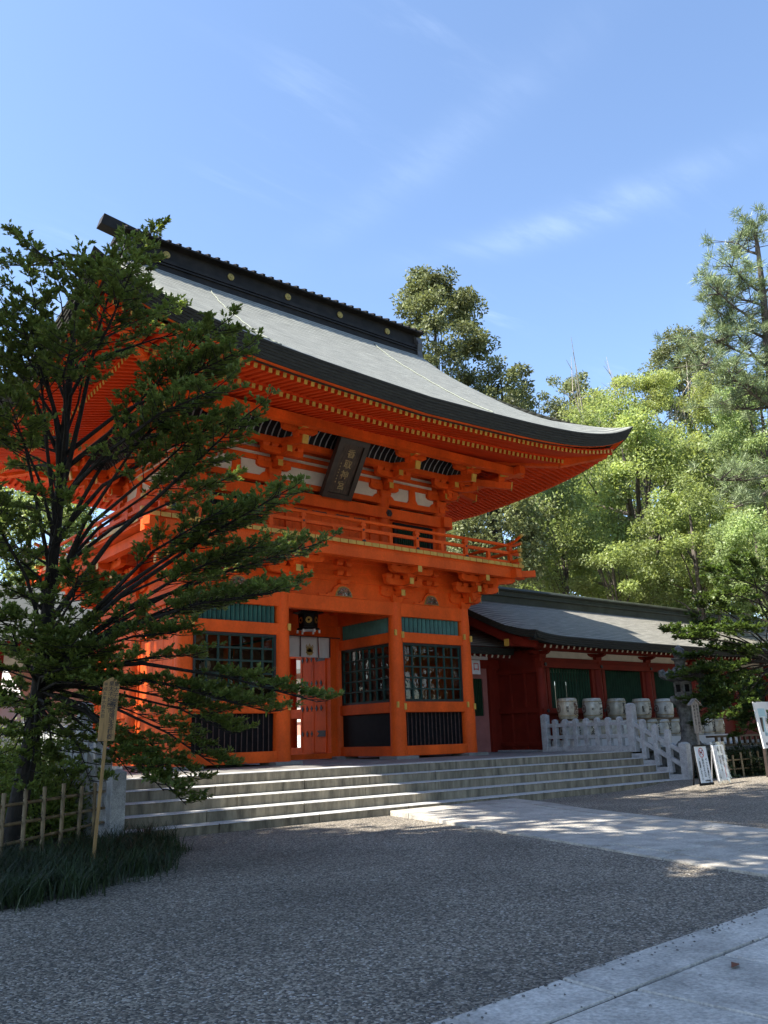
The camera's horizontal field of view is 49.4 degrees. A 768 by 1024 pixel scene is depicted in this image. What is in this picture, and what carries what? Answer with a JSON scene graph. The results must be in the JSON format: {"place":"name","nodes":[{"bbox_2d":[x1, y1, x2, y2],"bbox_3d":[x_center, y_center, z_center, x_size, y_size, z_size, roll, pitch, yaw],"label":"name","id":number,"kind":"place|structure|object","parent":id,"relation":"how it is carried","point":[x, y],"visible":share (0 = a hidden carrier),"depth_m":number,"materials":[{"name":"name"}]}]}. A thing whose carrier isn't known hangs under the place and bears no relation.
{"place":"outdoors","nodes":[
{"label":"outdoors","id":0,"kind":"place"},
{"bbox_2d":[0,820,197,913],"bbox_3d":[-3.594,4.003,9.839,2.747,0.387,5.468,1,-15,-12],"label":"grass","id":1,"kind":"structure","parent":0,"point":[70,869],"depth_m":8.95,"materials":[{"name":"green plant"}]},
{"bbox_2d":[0,775,11,816],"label":"shrub","id":2,"kind":"object","parent":1,"relation":"on","point":[3,785],"visible":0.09,"depth_m":12.51,"materials":[{"name":"green plant"}]},
{"bbox_2d":[0,713,60,835],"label":"shrub","id":3,"kind":"object","parent":1,"relation":"on","point":[13,746],"visible":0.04,"depth_m":13.70,"materials":[{"name":"green plant"}]},
{"bbox_2d":[0,781,78,838],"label":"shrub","id":4,"kind":"object","parent":1,"relation":"on","point":[51,829],"visible":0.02,"depth_m":12.82,"materials":[{"name":"green plant"}]},
{"bbox_2d":[0,725,97,846],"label":"shrub","id":5,"kind":"object","parent":1,"relation":"on","point":[54,788],"visible":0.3,"depth_m":12.44,"materials":[{"name":"green plant"}]},
{"bbox_2d":[0,783,105,860],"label":"bamboo fence","id":6,"kind":"object","parent":1,"relation":"on","point":[62,797],"visible":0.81,"depth_m":10.69,"materials":[{"name":"brown wood"}]},
{"bbox_2d":[91,677,119,862],"bbox_3d":[-3.273,3.106,9.798,0.223,2.299,0.070,5,-17,-24],"label":"wooden signpost","id":7,"kind":"object","parent":1,"relation":"on","point":[108,712],"visible":1,"depth_m":9.93,"materials":[{"name":"brown wood"}]},
{"bbox_2d":[0,215,344,854],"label":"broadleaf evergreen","id":8,"kind":"object","parent":1,"relation":"on","point":[63,659],"visible":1,"depth_m":10.43,"materials":[{"name":"green plant"}]},
{"bbox_2d":[4,751,609,830],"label":"platform paving","id":9,"kind":"structure","parent":0,"point":[320,763],"depth_m":19.63,"materials":[{"name":"grey stone"}]},
{"bbox_2d":[195,654,222,697],"bbox_3d":[-4.337,4.581,19.971,1.500,2.500,1.510,10,-19,-37],"label":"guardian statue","id":10,"kind":"object","parent":9,"relation":"on","point":[202,663],"visible":0.16,"depth_m":20.03,"materials":[{"name":"grey wood"}]},
{"bbox_2d":[381,679,419,699],"bbox_3d":[0.360,5.418,23.609,1.500,2.500,1.510,10,-19,-37],"label":"guardian statue","id":11,"kind":"object","parent":9,"relation":"on","point":[409,691],"visible":0.12,"depth_m":23.43,"materials":[{"name":"grey wood"}]},
{"bbox_2d":[438,630,514,754],"bbox_3d":[2.466,5.454,25.879,3.260,3.888,1.500,10,-19,-37],"label":"entrance porch","id":12,"kind":"object","parent":9,"relation":"on","point":[487,714],"visible":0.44,"depth_m":26.36,"materials":[{"name":"red wood"}]},
{"bbox_2d":[471,656,487,673],"bbox_3d":[2.881,4.822,26.288,1.070,0.560,0.041,10,-19,-37],"label":"entrance sign","id":13,"kind":"object","parent":12,"relation":"attached to","point":[476,666],"visible":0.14,"depth_m":26.30,"materials":[{"name":"white wood"}]},
{"bbox_2d":[473,668,490,751],"bbox_3d":[2.757,6.164,26.008,1.370,2.568,0.075,10,-19,-37],"label":"door","id":14,"kind":"structure","parent":12,"relation":"in","point":[479,680],"depth_m":26.21,"materials":[{"name":"red paint"}]},
{"bbox_2d":[0,773,767,1023],"bbox_3d":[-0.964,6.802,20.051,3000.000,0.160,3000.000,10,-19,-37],"label":"gravel ground","id":15,"kind":"structure","parent":0,"point":[388,919],"depth_m":6.58,"materials":[{"name":"grey gravel"}]},
{"bbox_2d":[0,671,22,744],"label":"white canopy","id":16,"kind":"object","parent":15,"relation":"on","point":[6,710],"depth_m":22.36,"materials":[{"name":"fabric"}]},
{"bbox_2d":[0,640,31,684],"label":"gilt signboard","id":17,"kind":"object","parent":15,"relation":"on","point":[1,657],"visible":0.02,"depth_m":22.19,"materials":[{"name":"gold metal"}]},
{"bbox_2d":[0,585,92,755],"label":"courtyard hall","id":18,"kind":"structure","parent":15,"relation":"on","point":[24,605],"depth_m":45.40,"materials":[{"name":"stone"}]},
{"bbox_2d":[296,660,300,747],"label":"courtyard hall","id":19,"kind":"structure","parent":15,"relation":"on","point":[299,707],"depth_m":39.28,"materials":[{"name":"stone"}]},
{"bbox_2d":[124,751,681,837],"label":"stone steps","id":20,"kind":"structure","parent":15,"relation":"on","point":[242,801],"depth_m":15.90,"materials":[{"name":"stone"}]},
{"bbox_2d":[21,702,126,838],"bbox_3d":[-5.288,4.319,13.871,0.210,2.192,4.702,10,-19,-37],"label":"stone balustrade","id":21,"kind":"object","parent":20,"relation":"on","point":[113,798],"visible":0.17,"depth_m":12.32,"materials":[{"name":"stone"}]},
{"bbox_2d":[0,213,632,770],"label":"shrine gate","id":22,"kind":"structure","parent":20,"relation":"on","point":[394,591],"depth_m":22.04,"materials":[{"name":"paint"}]},
{"bbox_2d":[192,631,275,700],"bbox_3d":[-3.392,3.515,18.984,2.115,1.533,0.100,10,-19,-37],"label":"lattice window","id":23,"kind":"structure","parent":22,"relation":"in","point":[229,634],"depth_m":19.16,"materials":[{"name":"black wood"}]},
{"bbox_2d":[209,491,261,523],"bbox_3d":[-3.598,0.022,20.355,1.450,0.860,0.090,10,-19,-37],"label":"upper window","id":24,"kind":"structure","parent":22,"relation":"in","point":[214,501],"depth_m":20.13,"materials":[{"name":"green paint"}]},
{"bbox_2d":[231,638,271,697],"bbox_3d":[-3.233,3.980,20.729,0.100,1.533,2.190,10,-19,-37],"label":"lattice window","id":25,"kind":"structure","parent":22,"relation":"in","point":[267,641],"depth_m":20.70,"materials":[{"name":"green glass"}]},
{"bbox_2d":[292,610,323,634],"bbox_3d":[-2.026,2.834,22.337,0.745,0.810,0.860,10,-19,-37],"label":"hanging lantern","id":26,"kind":"object","parent":22,"relation":"hanging from","point":[308,620],"visible":0.93,"depth_m":22.13,"materials":[{"name":"black paint"}]},
{"bbox_2d":[300,656,326,752],"bbox_3d":[-2.025,5.316,24.082,0.099,3.113,1.300,10,-19,-37],"label":"door leaf","id":27,"kind":"structure","parent":22,"relation":"in","point":[312,670],"depth_m":23.96,"materials":[{"name":"paint"}]},
{"bbox_2d":[289,635,339,657],"bbox_3d":[-2.496,3.648,22.756,3.200,0.585,0.056,10,-19,-37],"label":"entrance curtain","id":28,"kind":"object","parent":22,"relation":"hanging from","point":[310,646],"visible":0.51,"depth_m":23.09,"materials":[{"name":"white fabric"}]},
{"bbox_2d":[319,436,370,500],"bbox_3d":[-1.026,-1.130,21.959,0.950,1.445,1.052,10,-19,-37],"label":"name plaque","id":29,"kind":"object","parent":22,"relation":"attached to","point":[345,468],"visible":1,"depth_m":21.92,"materials":[{"name":"brown wood"}]},
{"bbox_2d":[341,643,389,705],"bbox_3d":[-0.477,4.471,22.863,0.100,1.533,2.190,10,-19,-37],"label":"lattice window","id":30,"kind":"structure","parent":22,"relation":"in","point":[368,648],"depth_m":22.92,"materials":[{"name":"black wood"}]},
{"bbox_2d":[392,522,432,548],"bbox_3d":[0.825,0.811,23.781,1.450,0.860,0.090,10,-19,-37],"label":"upper window","id":31,"kind":"structure","parent":22,"relation":"in","point":[401,541],"depth_m":23.74,"materials":[{"name":"black paint"}]},
{"bbox_2d":[403,642,463,701],"bbox_3d":[1.317,4.355,22.631,2.115,1.533,0.100,10,-19,-37],"label":"lattice window","id":32,"kind":"structure","parent":22,"relation":"in","point":[411,645],"depth_m":22.65,"materials":[{"name":"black wood"}]},
{"bbox_2d":[540,703,692,779],"bbox_3d":[6.172,6.363,22.748,0.210,2.192,4.702,10,-19,-37],"label":"stone balustrade","id":33,"kind":"object","parent":20,"relation":"on","point":[683,749],"visible":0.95,"depth_m":22.36,"materials":[{"name":"stone"}]},
{"bbox_2d":[389,264,501,538],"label":"conifer tree","id":34,"kind":"object","parent":15,"relation":"on","point":[459,310],"visible":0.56,"depth_m":40.03,"materials":[{"name":"green plant"}]},
{"bbox_2d":[446,495,559,590],"bbox_3d":[4.695,4.234,36.512,5.895,13.534,5.649,10,-19,-37],"label":"broadleaf tree","id":35,"kind":"object","parent":15,"relation":"on","point":[517,524],"visible":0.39,"depth_m":35.91,"materials":[{"name":"green plant"}]},
{"bbox_2d":[472,352,541,545],"bbox_3d":[4.984,1.960,38.794,3.698,19.058,6.443,10,-19,-37],"label":"conifer tree","id":36,"kind":"object","parent":15,"relation":"on","point":[513,373],"visible":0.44,"depth_m":39.09,"materials":[{"name":"green plant"}]},
{"bbox_2d":[511,476,609,594],"bbox_3d":[8.287,4.547,38.232,4.503,13.518,4.832,10,-19,-37],"label":"broadleaf tree","id":37,"kind":"object","parent":15,"relation":"on","point":[566,501],"visible":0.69,"depth_m":38.23,"materials":[{"name":"green plant"}]},
{"bbox_2d":[515,539,620,595],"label":"broadleaf tree","id":38,"kind":"object","parent":15,"relation":"on","point":[527,586],"visible":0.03,"depth_m":49.70,"materials":[{"name":"green plant"}]},
{"bbox_2d":[432,908,767,1023],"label":"paved walk","id":39,"kind":"structure","parent":15,"relation":"on","point":[669,984],"depth_m":4.55,"materials":[{"name":"stone"}]},
{"bbox_2d":[424,902,766,1023],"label":"scattered pebbles","id":40,"kind":"object","parent":39,"relation":"on","point":[546,984],"visible":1,"depth_m":5.10,"materials":[{"name":"grey stone"}]},
{"bbox_2d":[731,962,739,967],"bbox_3d":[2.071,2.665,4.922,0.046,0.019,0.097,-8,-16,22],"label":"fallen leaf","id":41,"kind":"object","parent":39,"relation":"on","point":[733,964],"visible":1,"depth_m":4.91,"materials":[{"name":"brown plant"}]},
{"bbox_2d":[561,536,667,604],"bbox_3d":[10.382,5.902,36.755,4.686,10.020,5.423,4,-16,-21],"label":"broadleaf tree","id":42,"kind":"object","parent":15,"relation":"on","point":[607,557],"visible":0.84,"depth_m":36.71,"materials":[{"name":"green plant"}]},
{"bbox_2d":[468,586,767,751],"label":"red corridor","id":43,"kind":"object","parent":15,"relation":"on","point":[579,648],"visible":0.43,"depth_m":27.30,"materials":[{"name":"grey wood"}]},
{"bbox_2d":[549,668,590,707],"bbox_3d":[5.912,5.599,26.492,1.987,1.250,0.102,10,-19,-37],"label":"slatted window","id":44,"kind":"structure","parent":43,"relation":"in","point":[555,676],"depth_m":26.51,"materials":[{"name":"green paint"}]},
{"bbox_2d":[554,682,585,706],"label":"slatted window","id":45,"kind":"structure","parent":43,"relation":"in","point":[557,682],"depth_m":33.34,"materials":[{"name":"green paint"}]},
{"bbox_2d":[605,670,641,703],"bbox_3d":[8.073,5.984,28.165,1.987,1.250,0.102,10,-19,-37],"label":"slatted window","id":46,"kind":"structure","parent":43,"relation":"in","point":[626,685],"depth_m":28.19,"materials":[{"name":"green paint"}]},
{"bbox_2d":[654,672,675,707],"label":"slatted window","id":47,"kind":"structure","parent":43,"relation":"in","point":[664,689],"depth_m":29.55,"materials":[{"name":"green paint"}]},
{"bbox_2d":[698,674,728,707],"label":"slatted window","id":48,"kind":"structure","parent":43,"relation":"in","point":[699,682],"depth_m":31.08,"materials":[{"name":"green paint"}]},
{"bbox_2d":[739,677,764,701],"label":"slatted window","id":49,"kind":"structure","parent":43,"relation":"in","point":[761,696],"depth_m":33.44,"materials":[{"name":"green paint"}]},
{"bbox_2d":[543,338,710,554],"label":"broadleaf tree","id":50,"kind":"object","parent":15,"relation":"on","point":[656,384],"visible":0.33,"depth_m":53.84,"materials":[{"name":"green plant"}]},
{"bbox_2d":[530,390,750,604],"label":"broadleaf tree","id":51,"kind":"object","parent":15,"relation":"on","point":[661,452],"visible":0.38,"depth_m":42.76,"materials":[{"name":"green plant"}]},
{"bbox_2d":[552,717,737,747],"bbox_3d":[8.757,7.532,26.902,9.070,1.745,0.864,10,-19,-37],"label":"barrel stand","id":52,"kind":"object","parent":15,"relation":"on","point":[702,738],"visible":0.16,"depth_m":26.50,"materials":[{"name":"grey wood"}]},
{"bbox_2d":[557,698,578,719],"bbox_3d":[5.421,5.804,24.669,0.610,0.615,0.606,2,-16,-14],"label":"straw barrel","id":53,"kind":"object","parent":52,"relation":"on","point":[567,708],"visible":1,"depth_m":24.43,"materials":[{"name":"wicker"}]},
{"bbox_2d":[560,721,580,739],"bbox_3d":[5.445,6.388,24.437,0.589,0.555,0.586,3,-16,-16],"label":"straw barrel","id":54,"kind":"object","parent":52,"relation":"on","point":[570,731],"visible":0.13,"depth_m":24.23,"materials":[{"name":"wicker"}]},
{"bbox_2d":[579,720,594,739],"bbox_3d":[5.958,6.479,24.834,0.590,0.555,0.586,3,-16,-18],"label":"straw barrel","id":55,"kind":"object","parent":52,"relation":"on","point":[592,731],"visible":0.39,"depth_m":24.60,"materials":[{"name":"wicker"}]},
{"bbox_2d":[582,698,602,718],"bbox_3d":[6.329,5.966,25.372,0.610,0.615,0.606,3,-16,-16],"label":"straw barrel","id":56,"kind":"object","parent":52,"relation":"on","point":[592,708],"visible":0.99,"depth_m":25.14,"materials":[{"name":"wicker"}]},
{"bbox_2d":[593,720,605,738],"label":"straw barrel","id":57,"kind":"object","parent":52,"relation":"on","point":[603,730],"visible":0.12,"depth_m":24.97,"materials":[{"name":"wicker"}]},
{"bbox_2d":[611,720,616,733],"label":"straw barrel","id":58,"kind":"object","parent":52,"relation":"on","point":[614,728],"visible":0.09,"depth_m":25.36,"materials":[{"name":"wicker"}]},
{"bbox_2d":[606,698,625,718],"bbox_3d":[7.268,6.133,26.100,0.610,0.615,0.606,2,-15,-12],"label":"straw barrel","id":59,"kind":"object","parent":52,"relation":"on","point":[615,707],"visible":0.8,"depth_m":25.87,"materials":[{"name":"wicker"}]},
{"bbox_2d":[632,698,651,717],"bbox_3d":[8.294,6.316,26.894,0.610,0.615,0.606,3,-16,-18],"label":"straw barrel","id":60,"kind":"object","parent":52,"relation":"on","point":[643,708],"visible":0.94,"depth_m":26.65,"materials":[{"name":"wicker"}]},
{"bbox_2d":[645,719,659,736],"bbox_3d":[8.522,6.937,26.820,0.590,0.555,0.586,3,-16,-18],"label":"straw barrel","id":61,"kind":"object","parent":52,"relation":"on","point":[649,722],"visible":0.24,"depth_m":26.61,"materials":[{"name":"wicker"}]},
{"bbox_2d":[654,698,673,717],"bbox_3d":[9.272,6.491,27.652,0.610,0.615,0.606,2,-16,-14],"label":"straw barrel","id":62,"kind":"object","parent":52,"relation":"on","point":[663,707],"visible":0.99,"depth_m":27.42,"materials":[{"name":"wicker"}]},
{"bbox_2d":[657,719,671,735],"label":"straw barrel","id":63,"kind":"object","parent":52,"relation":"on","point":[664,724],"visible":0.38,"depth_m":26.98,"materials":[{"name":"wicker"}]},
{"bbox_2d":[669,719,680,735],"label":"straw barrel","id":64,"kind":"object","parent":52,"relation":"on","point":[675,728],"visible":0.41,"depth_m":27.35,"materials":[{"name":"wicker"}]},
{"bbox_2d":[704,718,715,734],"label":"straw barrel","id":65,"kind":"object","parent":52,"relation":"on","point":[709,728],"visible":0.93,"depth_m":28.54,"materials":[{"name":"wicker"}]},
{"bbox_2d":[713,718,725,733],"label":"straw barrel","id":66,"kind":"object","parent":52,"relation":"on","point":[720,726],"visible":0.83,"depth_m":28.95,"materials":[{"name":"wicker"}]},
{"bbox_2d":[602,531,687,606],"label":"broadleaf tree","id":67,"kind":"object","parent":15,"relation":"on","point":[661,553],"depth_m":47.83,"materials":[{"name":"green plant"}]},
{"bbox_2d":[687,698,701,744],"bbox_3d":[7.944,5.759,21.072,0.512,2.064,0.120,10,-19,-37],"label":"wooden signpost","id":68,"kind":"object","parent":15,"relation":"on","point":[694,703],"visible":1,"depth_m":21.20,"materials":[{"name":"grey wood"}]},
{"bbox_2d":[626,473,767,622],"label":"broadleaf tree","id":69,"kind":"object","parent":15,"relation":"on","point":[677,533],"visible":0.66,"depth_m":35.92,"materials":[{"name":"green plant"}]},
{"bbox_2d":[692,744,714,785],"bbox_3d":[7.013,5.595,18.475,0.484,0.861,0.243,10,-19,-37],"label":"notice sign","id":70,"kind":"object","parent":15,"relation":"on","point":[699,755],"visible":1,"depth_m":18.40,"materials":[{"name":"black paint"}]},
{"bbox_2d":[648,745,761,777],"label":"retaining wall","id":71,"kind":"structure","parent":15,"relation":"on","point":[677,767],"depth_m":21.71,"materials":[{"name":"stone"}]},
{"bbox_2d":[632,742,754,752],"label":"bed soil","id":72,"kind":"structure","parent":71,"relation":"in","point":[664,749],"depth_m":23.95,"materials":[{"name":"brown soil"}]},
{"bbox_2d":[658,645,706,748],"bbox_3d":[8.350,5.149,23.251,1.193,2.870,1.357,10,-19,-37],"label":"stone lantern","id":73,"kind":"object","parent":72,"relation":"on","point":[682,687],"visible":0.66,"depth_m":23.05,"materials":[{"name":"grey stone"}]},
{"bbox_2d":[658,542,767,738],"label":"broadleaf evergreen","id":74,"kind":"object","parent":72,"relation":"on","point":[700,630],"visible":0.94,"depth_m":22.01,"materials":[{"name":"green plant"}]},
{"bbox_2d":[706,734,761,746],"bbox_3d":[10.451,6.590,24.165,3.600,0.300,0.300,10,-19,-37],"label":"wooden rack","id":75,"kind":"object","parent":72,"relation":"on","point":[733,739],"visible":0.6,"depth_m":23.59,"materials":[{"name":"brown wood"}]},
{"bbox_2d":[647,531,765,616],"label":"broadleaf tree","id":76,"kind":"object","parent":15,"relation":"on","point":[741,605],"visible":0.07,"depth_m":43.66,"materials":[{"name":"green plant"}]},
{"bbox_2d":[652,201,767,516],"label":"pine tree","id":77,"kind":"object","parent":15,"relation":"on","point":[726,326],"visible":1,"depth_m":29.70,"materials":[{"name":"green plant"}]},
{"bbox_2d":[654,368,767,523],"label":"broadleaf tree","id":78,"kind":"object","parent":15,"relation":"on","point":[701,418],"visible":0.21,"depth_m":49.93,"materials":[{"name":"green plant"}]},
{"bbox_2d":[660,432,767,614],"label":"broadleaf tree","id":79,"kind":"object","parent":15,"relation":"on","point":[710,504],"visible":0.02,"depth_m":54.46,"materials":[{"name":"green plant"}]},
{"bbox_2d":[694,749,740,778],"bbox_3d":[8.421,6.400,21.300,1.195,0.862,1.127,-7,-16,20],"label":"shrub","id":80,"kind":"object","parent":15,"relation":"on","point":[714,770],"visible":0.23,"depth_m":21.09,"materials":[{"name":"green plant"}]},
{"bbox_2d":[710,744,730,781],"bbox_3d":[7.749,5.771,19.265,0.592,0.924,0.292,10,-19,-37],"label":"notice sign","id":81,"kind":"object","parent":15,"relation":"on","point":[720,761],"visible":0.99,"depth_m":19.20,"materials":[{"name":"grey metal"}]},
{"bbox_2d":[698,361,767,516],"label":"broadleaf tree","id":82,"kind":"object","parent":15,"relation":"on","point":[725,436],"visible":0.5,"depth_m":36.85,"materials":[{"name":"green plant"}]},
{"bbox_2d":[703,505,767,620],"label":"broadleaf tree","id":83,"kind":"object","parent":15,"relation":"on","point":[733,539],"visible":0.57,"depth_m":31.98,"materials":[{"name":"green plant"}]},
{"bbox_2d":[724,741,765,776],"bbox_3d":[9.411,6.511,22.030,1.626,0.978,1.697,10,-19,-37],"label":"shrub","id":84,"kind":"object","parent":15,"relation":"on","point":[754,763],"visible":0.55,"depth_m":21.65,"materials":[{"name":"green plant"}]},
{"bbox_2d":[726,751,763,776],"bbox_3d":[10.583,6.697,22.361,5.464,0.670,0.119,9,-18,-35],"label":"bamboo fence","id":85,"kind":"object","parent":15,"relation":"on","point":[741,759],"visible":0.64,"depth_m":21.39,"materials":[{"name":"brown wood"}]},
{"bbox_2d":[748,741,767,771],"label":"shrub","id":86,"kind":"object","parent":15,"relation":"on","point":[760,750],"visible":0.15,"depth_m":22.94,"materials":[{"name":"green plant"}]},
{"bbox_2d":[752,702,767,776],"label":"map board","id":87,"kind":"object","parent":15,"relation":"on","point":[760,712],"visible":1,"depth_m":21.13,"materials":[{"name":"white"}]},
{"bbox_2d":[753,446,767,533],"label":"broadleaf tree","id":88,"kind":"object","parent":15,"relation":"on","point":[766,500],"visible":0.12,"depth_m":45.72,"materials":[{"name":"green plant"}]},
{"bbox_2d":[0,0,767,682],"label":"sky","id":89,"kind":"structure","parent":0,"point":[570,161],"materials":[{"name":"blue"}]},
{"bbox_2d":[390,798,767,877],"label":"stone path","id":90,"kind":"structure","parent":0,"point":[733,848],"depth_m":11.64,"materials":[{"name":"stone"}]},
{"bbox_2d":[699,724,704,734],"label":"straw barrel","id":91,"kind":"object","parent":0,"point":[703,729],"visible":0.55,"depth_m":28.18,"materials":[{"name":"wicker"}]},
{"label":"hillside","id":92,"kind":"structure","parent":0,"visible":0},
{"bbox_2d":[1,487,26,536],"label":"broadleaf tree","id":93,"kind":"object","parent":92,"relation":"on","point":[13,500],"visible":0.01,"depth_m":69.93,"materials":[{"name":"green plant"}]},
{"bbox_2d":[0,487,98,586],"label":"broadleaf tree","id":94,"kind":"object","parent":92,"relation":"on","point":[8,575],"visible":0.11,"depth_m":58.80,"materials":[{"name":"green plant"}]},
{"bbox_2d":[498,382,535,513],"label":"conifer tree","id":95,"kind":"object","parent":92,"relation":"on","point":[523,403],"visible":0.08,"depth_m":65.23,"materials":[{"name":"green plant"}]},
{"bbox_2d":[455,496,606,592],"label":"broadleaf tree","id":96,"kind":"object","parent":92,"relation":"on","point":[499,532],"depth_m":68.72,"materials":[{"name":"green plant"}]},
{"bbox_2d":[536,370,602,422],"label":"conifer tree","id":97,"kind":"object","parent":92,"relation":"on","point":[553,406],"visible":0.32,"depth_m":68.56,"materials":[{"name":"green plant"}]},
{"bbox_2d":[520,459,634,531],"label":"broadleaf tree","id":98,"kind":"object","parent":92,"relation":"on","point":[598,483],"visible":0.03,"depth_m":56.81,"materials":[{"name":"green plant"}]},
{"bbox_2d":[502,410,747,608],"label":"broadleaf tree","id":99,"kind":"object","parent":92,"relation":"on","point":[658,487],"depth_m":66.03,"materials":[{"name":"green plant"}]},
{"bbox_2d":[637,324,717,596],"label":"broadleaf tree","id":100,"kind":"object","parent":92,"relation":"on","point":[662,353],"visible":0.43,"depth_m":64.29,"materials":[{"name":"green plant"}]}
]}

